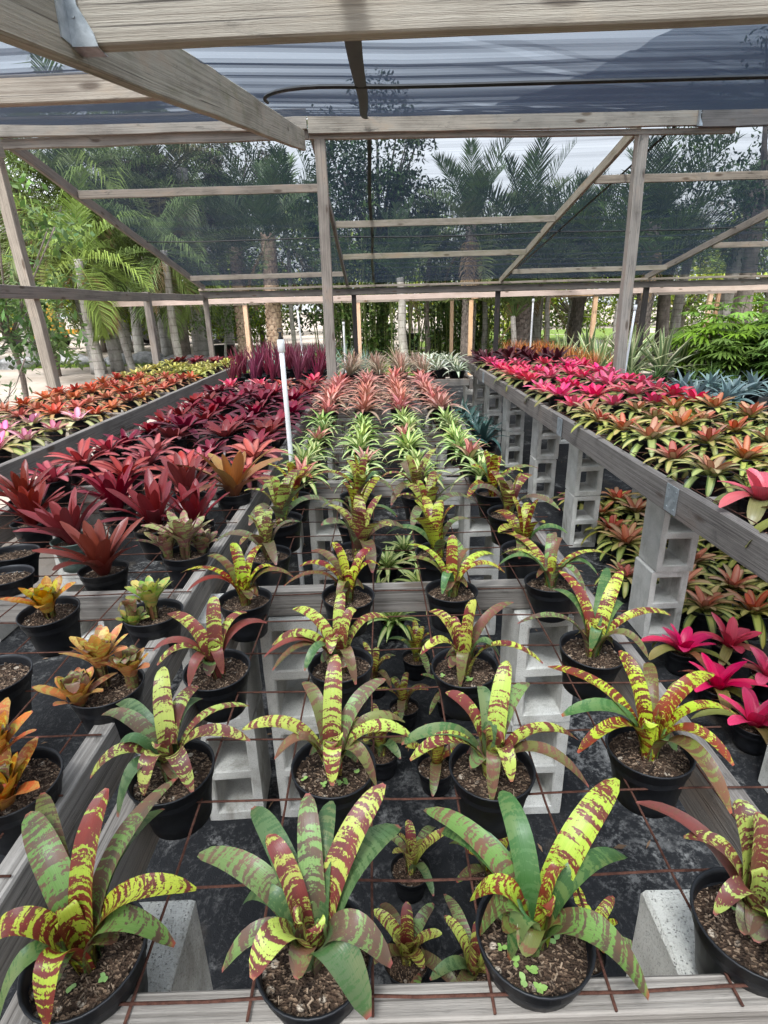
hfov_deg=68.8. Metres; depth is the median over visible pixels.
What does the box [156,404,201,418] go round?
maroon bromeliad
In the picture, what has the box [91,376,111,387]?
copper bromeliad
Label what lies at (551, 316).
background tree
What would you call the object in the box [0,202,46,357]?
palm tree
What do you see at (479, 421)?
teal agave
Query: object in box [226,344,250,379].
purple bromeliad
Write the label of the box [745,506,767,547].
pink bromeliad
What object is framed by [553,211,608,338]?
palm tree
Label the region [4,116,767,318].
sky
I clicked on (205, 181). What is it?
palm tree
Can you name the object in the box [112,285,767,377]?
timber frame
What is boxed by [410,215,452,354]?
palm tree
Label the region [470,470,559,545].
banded bromeliad
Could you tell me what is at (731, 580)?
orange bromeliad
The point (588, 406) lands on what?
orange bromeliad
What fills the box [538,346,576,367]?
maroon bromeliad
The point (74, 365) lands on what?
grass
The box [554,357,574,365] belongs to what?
pink bromeliad
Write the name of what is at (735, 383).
blue agave
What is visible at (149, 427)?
maroon bromeliad
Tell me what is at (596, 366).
pink bromeliad
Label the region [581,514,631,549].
orange bromeliad
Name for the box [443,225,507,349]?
palm tree
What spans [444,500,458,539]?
concrete block
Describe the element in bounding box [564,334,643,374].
variegated agave
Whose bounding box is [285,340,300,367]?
purple bromeliad
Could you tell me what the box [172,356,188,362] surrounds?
maroon bromeliad
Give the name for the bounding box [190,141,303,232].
leafy tree
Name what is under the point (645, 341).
variegated agave
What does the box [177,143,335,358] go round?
palm tree
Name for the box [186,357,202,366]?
maroon bromeliad
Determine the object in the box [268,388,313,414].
maroon bromeliad
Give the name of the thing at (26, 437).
pink green bromeliad
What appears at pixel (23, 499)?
red bromeliad
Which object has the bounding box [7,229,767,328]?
distant trees
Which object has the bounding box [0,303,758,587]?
ground
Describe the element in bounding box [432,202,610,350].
palm tree
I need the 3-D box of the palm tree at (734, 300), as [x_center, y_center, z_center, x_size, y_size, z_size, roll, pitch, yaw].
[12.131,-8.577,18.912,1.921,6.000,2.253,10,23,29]
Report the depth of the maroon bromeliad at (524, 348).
8.05 m
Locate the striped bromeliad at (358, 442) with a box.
[335,427,387,462]
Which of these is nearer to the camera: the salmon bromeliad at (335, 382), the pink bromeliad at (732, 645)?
the pink bromeliad at (732, 645)
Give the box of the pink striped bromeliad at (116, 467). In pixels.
[78,455,159,499]
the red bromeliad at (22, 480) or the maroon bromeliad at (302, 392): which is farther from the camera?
the maroon bromeliad at (302, 392)
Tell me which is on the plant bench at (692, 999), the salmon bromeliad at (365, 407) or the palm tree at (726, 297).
the salmon bromeliad at (365, 407)
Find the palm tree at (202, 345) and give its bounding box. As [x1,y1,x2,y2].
[94,142,248,356]
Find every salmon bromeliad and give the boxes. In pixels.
[307,390,350,418]
[307,398,350,426]
[312,384,349,406]
[313,374,358,395]
[314,381,354,406]
[325,375,356,397]
[326,371,357,388]
[337,392,385,422]
[343,382,387,404]
[343,389,385,411]
[346,382,384,399]
[349,379,384,396]
[351,371,382,387]
[353,373,383,392]
[354,367,379,384]
[375,378,411,396]
[375,381,417,399]
[375,392,425,424]
[377,374,411,391]
[377,384,425,414]
[378,372,408,385]
[378,385,420,400]
[379,366,412,383]
[406,368,432,384]
[406,370,435,384]
[407,372,439,395]
[409,375,443,400]
[409,388,453,417]
[413,382,446,403]
[415,383,453,403]
[416,391,468,422]
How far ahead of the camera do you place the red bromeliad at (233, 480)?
2.50 m
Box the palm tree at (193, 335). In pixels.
[109,145,241,354]
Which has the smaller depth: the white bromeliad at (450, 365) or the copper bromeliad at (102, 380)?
the copper bromeliad at (102, 380)
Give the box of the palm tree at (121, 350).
[49,192,144,352]
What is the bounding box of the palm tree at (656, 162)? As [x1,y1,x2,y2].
[564,127,767,360]
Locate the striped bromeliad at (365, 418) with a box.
[343,412,380,431]
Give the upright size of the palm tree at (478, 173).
5.833 m
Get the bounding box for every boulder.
[0,357,40,369]
[59,353,86,364]
[75,357,105,365]
[104,353,126,365]
[132,351,164,363]
[161,354,183,363]
[185,354,209,361]
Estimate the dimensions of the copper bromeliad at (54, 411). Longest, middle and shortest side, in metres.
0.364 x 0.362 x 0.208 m
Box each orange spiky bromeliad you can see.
[558,343,576,357]
[566,349,591,359]
[572,345,588,358]
[586,349,609,365]
[589,350,604,363]
[605,352,613,369]
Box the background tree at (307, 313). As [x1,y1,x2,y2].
[279,228,386,345]
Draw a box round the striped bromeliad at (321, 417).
[297,409,344,433]
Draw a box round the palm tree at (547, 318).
[492,173,623,350]
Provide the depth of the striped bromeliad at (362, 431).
3.53 m
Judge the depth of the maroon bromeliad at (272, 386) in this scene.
5.19 m
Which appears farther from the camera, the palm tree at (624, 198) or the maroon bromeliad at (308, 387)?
the palm tree at (624, 198)
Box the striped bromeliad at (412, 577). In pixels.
[394,563,426,614]
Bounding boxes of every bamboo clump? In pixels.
[283,178,450,363]
[404,188,510,355]
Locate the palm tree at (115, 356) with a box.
[7,137,174,371]
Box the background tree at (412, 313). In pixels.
[354,204,457,332]
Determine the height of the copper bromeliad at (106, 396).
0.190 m
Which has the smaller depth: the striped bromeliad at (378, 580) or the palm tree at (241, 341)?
the striped bromeliad at (378, 580)
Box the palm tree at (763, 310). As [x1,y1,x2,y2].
[762,292,767,313]
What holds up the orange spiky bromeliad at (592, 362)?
on the plant bench
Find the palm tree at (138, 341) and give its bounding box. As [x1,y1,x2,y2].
[36,146,166,353]
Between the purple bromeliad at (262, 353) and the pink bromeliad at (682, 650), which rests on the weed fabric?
the pink bromeliad at (682, 650)
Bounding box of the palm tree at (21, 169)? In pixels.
[0,137,117,375]
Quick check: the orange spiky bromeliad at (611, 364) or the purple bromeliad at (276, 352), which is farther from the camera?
the orange spiky bromeliad at (611, 364)
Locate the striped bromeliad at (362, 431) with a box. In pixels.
[337,422,388,451]
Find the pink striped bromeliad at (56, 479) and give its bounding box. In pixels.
[16,460,89,504]
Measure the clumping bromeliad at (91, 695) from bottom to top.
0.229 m
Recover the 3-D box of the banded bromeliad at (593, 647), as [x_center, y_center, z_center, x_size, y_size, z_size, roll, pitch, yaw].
[0.513,0.298,1.350,0.256,0.275,0.325,16,27,40]
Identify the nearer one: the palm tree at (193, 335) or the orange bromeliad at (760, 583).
the orange bromeliad at (760, 583)
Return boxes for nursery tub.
[214,344,233,358]
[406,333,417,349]
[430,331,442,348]
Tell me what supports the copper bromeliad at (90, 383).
on the plant bench at (117, 422)
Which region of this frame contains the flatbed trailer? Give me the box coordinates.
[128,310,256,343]
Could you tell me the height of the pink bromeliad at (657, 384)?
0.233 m
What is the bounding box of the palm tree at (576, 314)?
[548,164,620,351]
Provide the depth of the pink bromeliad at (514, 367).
5.99 m
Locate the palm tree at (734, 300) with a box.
[730,161,757,322]
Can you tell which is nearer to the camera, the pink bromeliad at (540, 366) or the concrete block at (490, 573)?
the concrete block at (490, 573)
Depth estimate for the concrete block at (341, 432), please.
4.96 m
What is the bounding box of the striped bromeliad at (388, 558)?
[377,544,414,581]
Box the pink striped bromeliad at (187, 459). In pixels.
[138,449,211,494]
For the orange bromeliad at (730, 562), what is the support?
on the weed fabric
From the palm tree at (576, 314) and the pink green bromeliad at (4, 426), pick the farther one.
the palm tree at (576, 314)
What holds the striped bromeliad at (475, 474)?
on the plant bench at (692, 999)
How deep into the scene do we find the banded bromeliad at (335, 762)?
1.00 m
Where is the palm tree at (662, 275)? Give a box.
[603,188,725,348]
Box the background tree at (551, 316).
[442,281,567,344]
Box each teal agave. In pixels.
[447,419,487,462]
[453,398,482,415]
[453,403,497,430]
[455,405,489,419]
[461,412,498,437]
[466,413,501,431]
[469,415,514,453]
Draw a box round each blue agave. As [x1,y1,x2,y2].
[652,368,713,393]
[673,378,721,397]
[689,369,747,396]
[705,375,764,407]
[711,375,764,408]
[740,370,767,404]
[748,385,767,410]
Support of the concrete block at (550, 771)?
on the weed fabric
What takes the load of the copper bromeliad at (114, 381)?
on the plant bench at (117, 422)
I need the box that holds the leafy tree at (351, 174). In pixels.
[299,117,457,358]
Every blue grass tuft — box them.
[336,343,370,369]
[358,350,374,377]
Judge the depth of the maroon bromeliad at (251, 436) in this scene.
3.34 m
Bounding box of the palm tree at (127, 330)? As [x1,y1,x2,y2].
[115,172,139,352]
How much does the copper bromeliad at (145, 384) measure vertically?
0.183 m
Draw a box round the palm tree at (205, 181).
[167,156,260,311]
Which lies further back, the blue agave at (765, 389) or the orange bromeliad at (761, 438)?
the blue agave at (765, 389)
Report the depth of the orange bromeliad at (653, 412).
3.66 m
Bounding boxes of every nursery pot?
[0,544,39,584]
[0,564,34,596]
[0,654,32,724]
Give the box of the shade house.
[0,0,767,462]
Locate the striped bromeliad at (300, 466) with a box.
[276,455,334,494]
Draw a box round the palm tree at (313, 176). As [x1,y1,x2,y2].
[255,149,374,347]
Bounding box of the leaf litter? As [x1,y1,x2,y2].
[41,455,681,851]
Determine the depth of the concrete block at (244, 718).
1.89 m
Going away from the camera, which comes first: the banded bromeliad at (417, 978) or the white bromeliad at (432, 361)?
the banded bromeliad at (417, 978)
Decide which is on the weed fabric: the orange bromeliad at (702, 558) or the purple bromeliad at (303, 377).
the orange bromeliad at (702, 558)
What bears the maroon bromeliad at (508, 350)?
on the plant bench at (727, 530)
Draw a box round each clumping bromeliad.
[0,575,81,656]
[0,697,63,855]
[32,623,149,738]
[115,575,183,653]
[134,510,217,588]
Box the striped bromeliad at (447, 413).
[422,405,465,430]
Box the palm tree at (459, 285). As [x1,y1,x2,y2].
[440,217,505,351]
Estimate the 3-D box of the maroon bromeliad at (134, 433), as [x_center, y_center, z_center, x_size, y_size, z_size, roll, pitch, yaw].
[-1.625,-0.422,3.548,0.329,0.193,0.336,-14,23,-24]
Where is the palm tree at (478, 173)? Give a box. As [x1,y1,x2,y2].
[393,130,558,355]
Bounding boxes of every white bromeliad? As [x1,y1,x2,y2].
[419,351,438,359]
[424,352,449,372]
[426,356,451,378]
[435,350,459,361]
[440,352,466,375]
[443,358,473,377]
[446,358,469,375]
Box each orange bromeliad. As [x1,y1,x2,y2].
[558,492,604,509]
[565,398,613,427]
[571,408,627,433]
[577,501,621,526]
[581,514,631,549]
[594,559,633,597]
[595,412,651,452]
[596,522,642,564]
[600,487,639,518]
[613,416,688,466]
[613,494,646,527]
[614,399,659,426]
[620,545,658,582]
[629,492,646,507]
[630,405,673,426]
[631,513,644,534]
[642,440,708,483]
[647,406,717,448]
[650,395,698,419]
[656,564,722,614]
[666,539,708,552]
[667,452,748,497]
[675,424,743,465]
[682,585,739,633]
[688,408,727,430]
[689,392,742,426]
[693,548,726,589]
[698,538,722,564]
[701,563,762,605]
[710,435,767,485]
[711,551,756,579]
[715,401,767,427]
[715,416,764,452]
[718,588,767,648]
[732,427,767,463]
[740,457,767,490]
[743,569,767,602]
[749,411,767,433]
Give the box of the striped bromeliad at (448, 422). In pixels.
[426,414,471,438]
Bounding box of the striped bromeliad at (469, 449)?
[442,438,505,476]
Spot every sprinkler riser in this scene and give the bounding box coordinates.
[277,328,304,584]
[296,304,302,355]
[342,320,346,372]
[529,297,534,347]
[625,300,636,372]
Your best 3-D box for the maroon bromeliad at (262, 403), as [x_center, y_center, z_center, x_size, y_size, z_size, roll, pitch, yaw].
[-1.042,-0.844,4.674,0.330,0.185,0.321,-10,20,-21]
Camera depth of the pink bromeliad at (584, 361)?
6.58 m
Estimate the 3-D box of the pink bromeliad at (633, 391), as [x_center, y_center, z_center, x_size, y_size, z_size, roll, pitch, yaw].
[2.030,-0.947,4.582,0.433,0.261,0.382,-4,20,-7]
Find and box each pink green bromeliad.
[0,414,15,424]
[0,419,36,442]
[0,430,31,463]
[4,428,52,452]
[13,413,55,435]
[29,419,79,443]
[55,407,100,432]
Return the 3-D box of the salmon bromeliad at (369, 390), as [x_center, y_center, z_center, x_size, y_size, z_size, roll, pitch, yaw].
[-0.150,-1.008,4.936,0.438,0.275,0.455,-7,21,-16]
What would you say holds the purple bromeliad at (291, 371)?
on the plant bench at (19, 885)
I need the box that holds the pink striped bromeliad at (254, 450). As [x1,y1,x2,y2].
[226,438,287,476]
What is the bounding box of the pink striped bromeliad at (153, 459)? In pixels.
[117,448,170,483]
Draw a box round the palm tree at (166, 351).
[87,145,209,356]
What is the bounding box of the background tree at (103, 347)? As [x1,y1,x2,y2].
[39,274,147,351]
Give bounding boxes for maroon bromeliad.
[103,428,152,460]
[126,421,171,439]
[141,409,185,436]
[144,426,204,455]
[148,414,213,449]
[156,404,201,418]
[165,357,184,364]
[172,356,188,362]
[175,398,201,412]
[178,410,222,435]
[180,392,209,412]
[183,402,232,423]
[185,438,230,456]
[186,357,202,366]
[188,355,208,360]
[193,384,235,397]
[193,419,254,456]
[196,391,222,406]
[198,394,244,421]
[202,413,256,443]
[208,356,221,365]
[211,384,234,394]
[222,389,255,406]
[222,394,249,415]
[224,408,262,433]
[230,403,270,420]
[230,428,286,457]
[232,381,262,392]
[233,384,257,406]
[236,389,282,416]
[238,417,302,453]
[250,381,288,407]
[250,398,277,417]
[256,409,301,445]
[266,400,313,428]
[267,409,303,425]
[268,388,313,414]
[274,397,313,410]
[282,386,314,404]
[290,379,324,390]
[298,384,326,404]
[464,348,493,367]
[465,350,507,365]
[466,349,487,361]
[491,348,505,358]
[493,350,528,364]
[494,346,527,359]
[512,345,539,358]
[518,348,544,360]
[519,352,546,366]
[533,346,554,356]
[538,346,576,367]
[539,349,565,359]
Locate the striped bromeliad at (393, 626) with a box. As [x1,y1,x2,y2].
[367,612,420,647]
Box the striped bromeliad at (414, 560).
[404,553,418,573]
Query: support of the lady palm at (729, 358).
on the weed fabric
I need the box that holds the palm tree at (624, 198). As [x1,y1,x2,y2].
[558,168,725,360]
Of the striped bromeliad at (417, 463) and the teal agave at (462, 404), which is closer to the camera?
the striped bromeliad at (417, 463)
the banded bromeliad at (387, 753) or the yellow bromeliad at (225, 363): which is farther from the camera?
the yellow bromeliad at (225, 363)
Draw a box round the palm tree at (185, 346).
[92,144,213,356]
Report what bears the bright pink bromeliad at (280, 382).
on the plant bench at (19, 885)
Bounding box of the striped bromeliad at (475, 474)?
[449,450,513,493]
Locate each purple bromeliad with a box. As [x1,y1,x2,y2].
[218,353,242,384]
[225,348,246,386]
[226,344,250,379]
[241,353,264,384]
[243,342,266,384]
[247,341,269,373]
[255,348,272,378]
[257,336,273,352]
[258,341,276,376]
[264,349,286,383]
[267,338,287,360]
[268,352,288,384]
[272,346,291,378]
[274,339,297,378]
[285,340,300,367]
[285,345,314,389]
[288,340,306,356]
[292,350,311,379]
[294,345,314,376]
[301,346,313,374]
[304,344,317,373]
[304,352,324,382]
[310,338,326,377]
[315,348,326,380]
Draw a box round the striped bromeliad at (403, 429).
[383,423,428,446]
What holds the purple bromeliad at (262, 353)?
on the plant bench at (19, 885)
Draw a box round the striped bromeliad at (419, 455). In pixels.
[386,445,442,473]
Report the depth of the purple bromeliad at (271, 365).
6.35 m
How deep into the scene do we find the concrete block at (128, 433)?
4.94 m
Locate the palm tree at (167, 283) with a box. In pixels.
[85,195,225,357]
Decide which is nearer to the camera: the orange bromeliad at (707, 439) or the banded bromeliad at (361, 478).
the banded bromeliad at (361, 478)
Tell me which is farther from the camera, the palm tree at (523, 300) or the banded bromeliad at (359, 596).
the palm tree at (523, 300)
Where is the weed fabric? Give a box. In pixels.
[0,370,767,1020]
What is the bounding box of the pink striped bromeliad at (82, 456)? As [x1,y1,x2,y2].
[41,437,119,485]
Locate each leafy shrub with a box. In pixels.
[0,152,95,399]
[0,351,39,428]
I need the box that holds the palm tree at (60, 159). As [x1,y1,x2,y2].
[0,138,168,374]
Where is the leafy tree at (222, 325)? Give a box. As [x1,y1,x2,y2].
[173,275,265,358]
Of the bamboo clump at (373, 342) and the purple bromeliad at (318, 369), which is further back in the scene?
the bamboo clump at (373, 342)
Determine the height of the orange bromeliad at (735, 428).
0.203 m
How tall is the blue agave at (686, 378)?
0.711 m
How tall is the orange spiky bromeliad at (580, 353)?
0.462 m
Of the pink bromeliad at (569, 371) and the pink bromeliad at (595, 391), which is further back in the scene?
the pink bromeliad at (569, 371)
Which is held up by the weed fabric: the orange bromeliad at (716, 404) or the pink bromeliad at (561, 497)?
the pink bromeliad at (561, 497)
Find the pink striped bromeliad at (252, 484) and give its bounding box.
[205,461,271,490]
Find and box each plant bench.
[0,359,250,491]
[0,363,339,991]
[0,367,767,1023]
[430,372,472,389]
[458,354,767,582]
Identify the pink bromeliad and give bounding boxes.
[218,378,242,391]
[249,378,271,388]
[274,378,294,390]
[296,372,329,391]
[472,356,503,370]
[486,359,511,371]
[488,361,512,379]
[492,365,523,383]
[499,367,538,391]
[506,357,527,366]
[507,370,551,396]
[512,360,535,368]
[519,364,533,372]
[523,379,556,396]
[524,382,561,403]
[528,364,548,372]
[529,367,558,379]
[531,356,558,368]
[534,382,580,414]
[535,366,566,385]
[541,363,562,369]
[548,395,596,422]
[549,360,584,373]
[551,492,578,510]
[553,374,580,387]
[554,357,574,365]
[558,366,583,381]
[559,379,584,394]
[566,368,600,382]
[569,356,593,370]
[573,384,603,397]
[576,382,616,409]
[580,372,607,385]
[585,362,618,375]
[588,370,630,390]
[596,393,638,418]
[597,366,624,379]
[602,381,630,399]
[610,380,657,403]
[612,372,640,385]
[624,375,663,392]
[632,391,676,409]
[634,377,670,395]
[641,623,729,675]
[646,382,693,402]
[667,652,767,715]
[676,389,716,412]
[691,687,767,754]
[693,612,766,668]
[713,468,767,531]
[726,646,767,701]
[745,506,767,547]
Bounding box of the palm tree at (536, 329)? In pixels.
[531,283,541,347]
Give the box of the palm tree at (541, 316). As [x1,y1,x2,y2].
[540,298,543,341]
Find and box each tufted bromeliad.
[325,355,366,384]
[337,350,366,366]
[337,351,371,377]
[340,353,365,369]
[361,353,386,373]
[362,353,388,369]
[365,353,391,383]
[381,345,413,370]
[382,352,417,371]
[385,351,426,381]
[386,352,410,368]
[404,352,436,369]
[405,351,418,373]
[405,356,436,373]
[407,355,442,376]
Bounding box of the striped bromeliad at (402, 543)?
[381,531,416,566]
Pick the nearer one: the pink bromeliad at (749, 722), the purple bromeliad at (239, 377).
the pink bromeliad at (749, 722)
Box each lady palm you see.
[668,314,767,379]
[673,295,767,365]
[689,329,767,383]
[722,298,767,379]
[737,330,767,376]
[745,314,767,359]
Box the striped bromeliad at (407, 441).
[381,427,434,462]
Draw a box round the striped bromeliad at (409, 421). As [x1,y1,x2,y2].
[384,414,432,436]
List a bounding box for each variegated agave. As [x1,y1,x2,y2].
[534,330,593,357]
[559,324,643,359]
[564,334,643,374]
[593,323,687,373]
[601,322,675,370]
[636,322,718,383]
[649,329,713,380]
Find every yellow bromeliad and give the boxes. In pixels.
[115,371,133,380]
[126,368,142,376]
[135,364,153,376]
[144,371,156,377]
[148,364,161,371]
[149,369,163,377]
[152,362,164,369]
[157,365,172,372]
[160,359,176,365]
[164,369,185,377]
[168,362,179,368]
[171,366,190,375]
[179,360,191,366]
[182,366,195,371]
[189,363,200,370]
[190,369,207,378]
[193,365,212,377]
[203,364,217,375]
[207,361,222,373]
[216,361,228,368]
[219,358,235,363]
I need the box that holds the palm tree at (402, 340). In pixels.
[358,193,441,366]
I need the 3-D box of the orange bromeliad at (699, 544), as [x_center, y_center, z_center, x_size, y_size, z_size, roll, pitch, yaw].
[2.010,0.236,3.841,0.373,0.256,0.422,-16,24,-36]
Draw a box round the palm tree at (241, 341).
[177,182,290,358]
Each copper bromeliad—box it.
[0,401,18,414]
[0,409,11,421]
[1,407,40,428]
[9,397,38,411]
[22,400,50,413]
[29,389,65,404]
[34,402,73,427]
[39,385,72,401]
[44,395,71,409]
[57,389,92,403]
[62,399,96,410]
[65,383,84,393]
[73,405,113,425]
[77,383,108,400]
[78,395,105,409]
[80,381,97,389]
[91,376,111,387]
[92,381,119,392]
[93,389,123,405]
[96,398,132,411]
[104,385,135,404]
[105,379,124,388]
[106,372,129,383]
[112,391,148,411]
[118,379,143,392]
[120,375,140,384]
[131,389,154,404]
[132,371,150,384]
[135,378,157,387]
[138,384,164,401]
[146,376,163,389]
[154,381,175,392]
[155,371,175,382]
[159,377,187,391]
[171,372,196,388]
[184,371,201,384]
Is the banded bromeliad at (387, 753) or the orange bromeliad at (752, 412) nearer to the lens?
the banded bromeliad at (387, 753)
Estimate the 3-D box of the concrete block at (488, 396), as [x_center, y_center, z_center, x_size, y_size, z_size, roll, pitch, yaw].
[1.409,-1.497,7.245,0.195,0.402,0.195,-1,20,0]
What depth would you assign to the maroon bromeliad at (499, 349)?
8.05 m
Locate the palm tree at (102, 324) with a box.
[1,164,154,382]
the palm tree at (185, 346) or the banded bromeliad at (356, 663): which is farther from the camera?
the palm tree at (185, 346)
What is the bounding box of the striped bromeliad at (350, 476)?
[332,458,385,493]
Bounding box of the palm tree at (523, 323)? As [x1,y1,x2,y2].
[444,137,609,346]
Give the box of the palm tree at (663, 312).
[651,209,695,355]
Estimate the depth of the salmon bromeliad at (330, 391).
4.95 m
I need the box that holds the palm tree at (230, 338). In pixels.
[190,143,250,353]
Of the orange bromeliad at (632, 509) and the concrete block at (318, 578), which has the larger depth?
the orange bromeliad at (632, 509)
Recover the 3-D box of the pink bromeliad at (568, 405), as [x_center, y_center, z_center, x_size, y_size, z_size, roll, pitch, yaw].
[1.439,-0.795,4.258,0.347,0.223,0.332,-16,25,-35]
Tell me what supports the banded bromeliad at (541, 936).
on the plant bench at (692, 999)
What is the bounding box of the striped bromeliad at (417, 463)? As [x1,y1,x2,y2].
[390,458,451,491]
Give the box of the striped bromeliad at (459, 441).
[435,428,488,465]
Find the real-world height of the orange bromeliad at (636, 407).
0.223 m
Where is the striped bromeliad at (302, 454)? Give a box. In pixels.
[276,442,336,475]
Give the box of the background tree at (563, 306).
[502,240,616,339]
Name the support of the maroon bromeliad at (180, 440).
on the plant bench at (19, 885)
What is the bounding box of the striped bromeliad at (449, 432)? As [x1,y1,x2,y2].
[433,420,479,452]
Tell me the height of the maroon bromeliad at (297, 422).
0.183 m
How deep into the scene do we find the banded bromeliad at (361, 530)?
1.85 m
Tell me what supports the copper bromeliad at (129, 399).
on the plant bench at (117, 422)
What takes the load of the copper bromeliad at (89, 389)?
on the plant bench at (117, 422)
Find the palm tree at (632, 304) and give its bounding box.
[612,288,633,331]
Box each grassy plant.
[628,365,657,379]
[641,365,674,381]
[678,368,704,383]
[693,360,720,378]
[727,368,742,382]
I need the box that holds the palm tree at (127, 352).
[24,207,164,371]
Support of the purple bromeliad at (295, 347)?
on the plant bench at (19, 885)
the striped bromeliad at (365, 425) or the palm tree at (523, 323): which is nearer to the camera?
the striped bromeliad at (365, 425)
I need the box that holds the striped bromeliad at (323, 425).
[299,416,346,445]
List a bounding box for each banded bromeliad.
[0,779,195,1023]
[90,666,249,840]
[153,596,266,722]
[181,542,292,642]
[197,783,401,1023]
[218,505,301,585]
[242,655,409,836]
[244,469,333,552]
[262,462,332,521]
[264,592,387,714]
[284,542,378,637]
[314,453,393,511]
[321,495,406,582]
[322,476,396,542]
[353,703,425,780]
[363,642,395,698]
[373,902,455,983]
[377,672,428,730]
[383,448,443,521]
[386,496,472,580]
[387,619,430,680]
[390,820,443,903]
[396,471,473,543]
[396,535,504,632]
[401,660,588,838]
[405,724,458,796]
[411,973,421,982]
[420,599,542,720]
[421,663,452,718]
[423,778,649,1012]
[430,894,486,981]
[449,837,510,907]
[467,451,536,519]
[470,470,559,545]
[492,496,566,578]
[499,532,616,622]
[518,568,670,699]
[548,650,735,818]
[573,887,632,977]
[636,799,767,997]
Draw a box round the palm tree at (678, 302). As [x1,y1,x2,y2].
[669,188,713,352]
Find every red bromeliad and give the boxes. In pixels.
[0,459,53,520]
[0,481,86,547]
[13,487,106,572]
[32,517,143,590]
[73,462,155,534]
[94,465,208,560]
[132,452,217,517]
[159,479,229,548]
[175,447,282,520]
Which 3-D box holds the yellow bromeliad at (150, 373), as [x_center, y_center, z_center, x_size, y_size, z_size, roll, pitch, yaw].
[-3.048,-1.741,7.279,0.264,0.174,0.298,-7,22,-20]
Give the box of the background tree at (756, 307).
[699,230,766,322]
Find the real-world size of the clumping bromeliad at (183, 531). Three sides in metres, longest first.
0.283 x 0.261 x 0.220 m
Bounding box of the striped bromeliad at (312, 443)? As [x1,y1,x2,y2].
[296,439,337,469]
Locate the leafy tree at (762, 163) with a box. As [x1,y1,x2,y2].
[659,126,767,331]
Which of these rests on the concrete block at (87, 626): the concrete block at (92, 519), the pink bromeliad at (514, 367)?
the concrete block at (92, 519)
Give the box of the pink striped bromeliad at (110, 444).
[75,435,139,470]
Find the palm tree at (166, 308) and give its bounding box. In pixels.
[118,240,173,354]
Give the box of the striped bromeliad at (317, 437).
[293,426,340,453]
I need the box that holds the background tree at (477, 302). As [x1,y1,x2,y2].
[411,231,505,342]
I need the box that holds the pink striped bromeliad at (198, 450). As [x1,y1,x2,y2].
[183,446,232,481]
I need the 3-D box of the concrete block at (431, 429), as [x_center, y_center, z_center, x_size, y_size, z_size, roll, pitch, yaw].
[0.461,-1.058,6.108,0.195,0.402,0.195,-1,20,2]
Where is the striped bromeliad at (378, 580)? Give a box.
[375,573,395,582]
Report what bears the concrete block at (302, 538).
on the weed fabric
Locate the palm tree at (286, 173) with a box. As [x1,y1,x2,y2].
[212,142,334,347]
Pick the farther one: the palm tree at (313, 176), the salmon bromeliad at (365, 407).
the palm tree at (313, 176)
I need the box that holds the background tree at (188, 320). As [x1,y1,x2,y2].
[128,276,223,341]
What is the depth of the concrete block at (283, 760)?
1.97 m
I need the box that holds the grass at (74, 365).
[27,342,668,376]
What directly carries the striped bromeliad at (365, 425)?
on the plant bench at (692, 999)
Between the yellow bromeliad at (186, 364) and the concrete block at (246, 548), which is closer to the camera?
the concrete block at (246, 548)
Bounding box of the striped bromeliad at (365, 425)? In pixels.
[344,417,385,437]
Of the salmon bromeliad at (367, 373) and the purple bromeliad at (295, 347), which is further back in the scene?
the purple bromeliad at (295, 347)
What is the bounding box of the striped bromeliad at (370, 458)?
[337,446,388,478]
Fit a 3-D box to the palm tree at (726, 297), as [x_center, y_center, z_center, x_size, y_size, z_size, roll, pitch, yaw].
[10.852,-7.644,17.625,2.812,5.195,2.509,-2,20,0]
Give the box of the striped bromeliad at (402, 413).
[379,404,420,431]
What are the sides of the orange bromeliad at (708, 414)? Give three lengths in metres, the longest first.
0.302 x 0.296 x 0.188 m
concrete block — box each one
[0,624,18,641]
[47,504,106,578]
[60,578,122,641]
[113,426,139,439]
[139,900,212,991]
[182,594,262,726]
[201,693,271,820]
[208,471,219,507]
[226,503,269,554]
[260,614,324,724]
[271,503,303,552]
[271,725,319,816]
[309,499,342,572]
[313,573,336,622]
[327,447,349,480]
[328,508,340,550]
[337,418,355,462]
[344,399,354,433]
[417,397,435,430]
[419,445,434,469]
[425,416,446,460]
[436,445,459,500]
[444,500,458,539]
[458,495,499,568]
[463,371,477,391]
[463,391,476,408]
[463,568,498,634]
[472,400,483,425]
[473,376,484,400]
[484,384,501,412]
[484,411,501,442]
[500,609,573,724]
[501,429,523,466]
[502,397,524,431]
[505,719,569,813]
[527,455,556,501]
[530,418,559,459]
[559,437,568,443]
[561,489,600,546]
[565,443,603,495]
[626,889,697,976]
[627,556,688,637]
[631,467,653,501]
[639,499,698,571]
[758,745,767,792]
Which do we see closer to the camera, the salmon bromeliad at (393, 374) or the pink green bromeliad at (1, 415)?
the pink green bromeliad at (1, 415)
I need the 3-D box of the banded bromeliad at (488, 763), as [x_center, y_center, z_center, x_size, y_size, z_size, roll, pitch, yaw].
[0.186,0.429,1.001,0.310,0.279,0.168,-1,20,0]
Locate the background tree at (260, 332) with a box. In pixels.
[205,285,311,348]
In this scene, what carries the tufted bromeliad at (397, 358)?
on the plant bench at (692, 999)
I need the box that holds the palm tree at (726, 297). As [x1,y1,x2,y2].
[693,193,746,334]
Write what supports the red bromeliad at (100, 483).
on the plant bench at (19, 885)
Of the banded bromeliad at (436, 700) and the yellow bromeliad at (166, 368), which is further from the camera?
the yellow bromeliad at (166, 368)
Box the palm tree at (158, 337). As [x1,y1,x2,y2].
[98,167,160,352]
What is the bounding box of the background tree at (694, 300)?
[607,229,767,334]
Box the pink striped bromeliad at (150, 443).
[128,433,184,472]
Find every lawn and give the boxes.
[247,350,417,375]
[420,338,689,362]
[489,327,708,370]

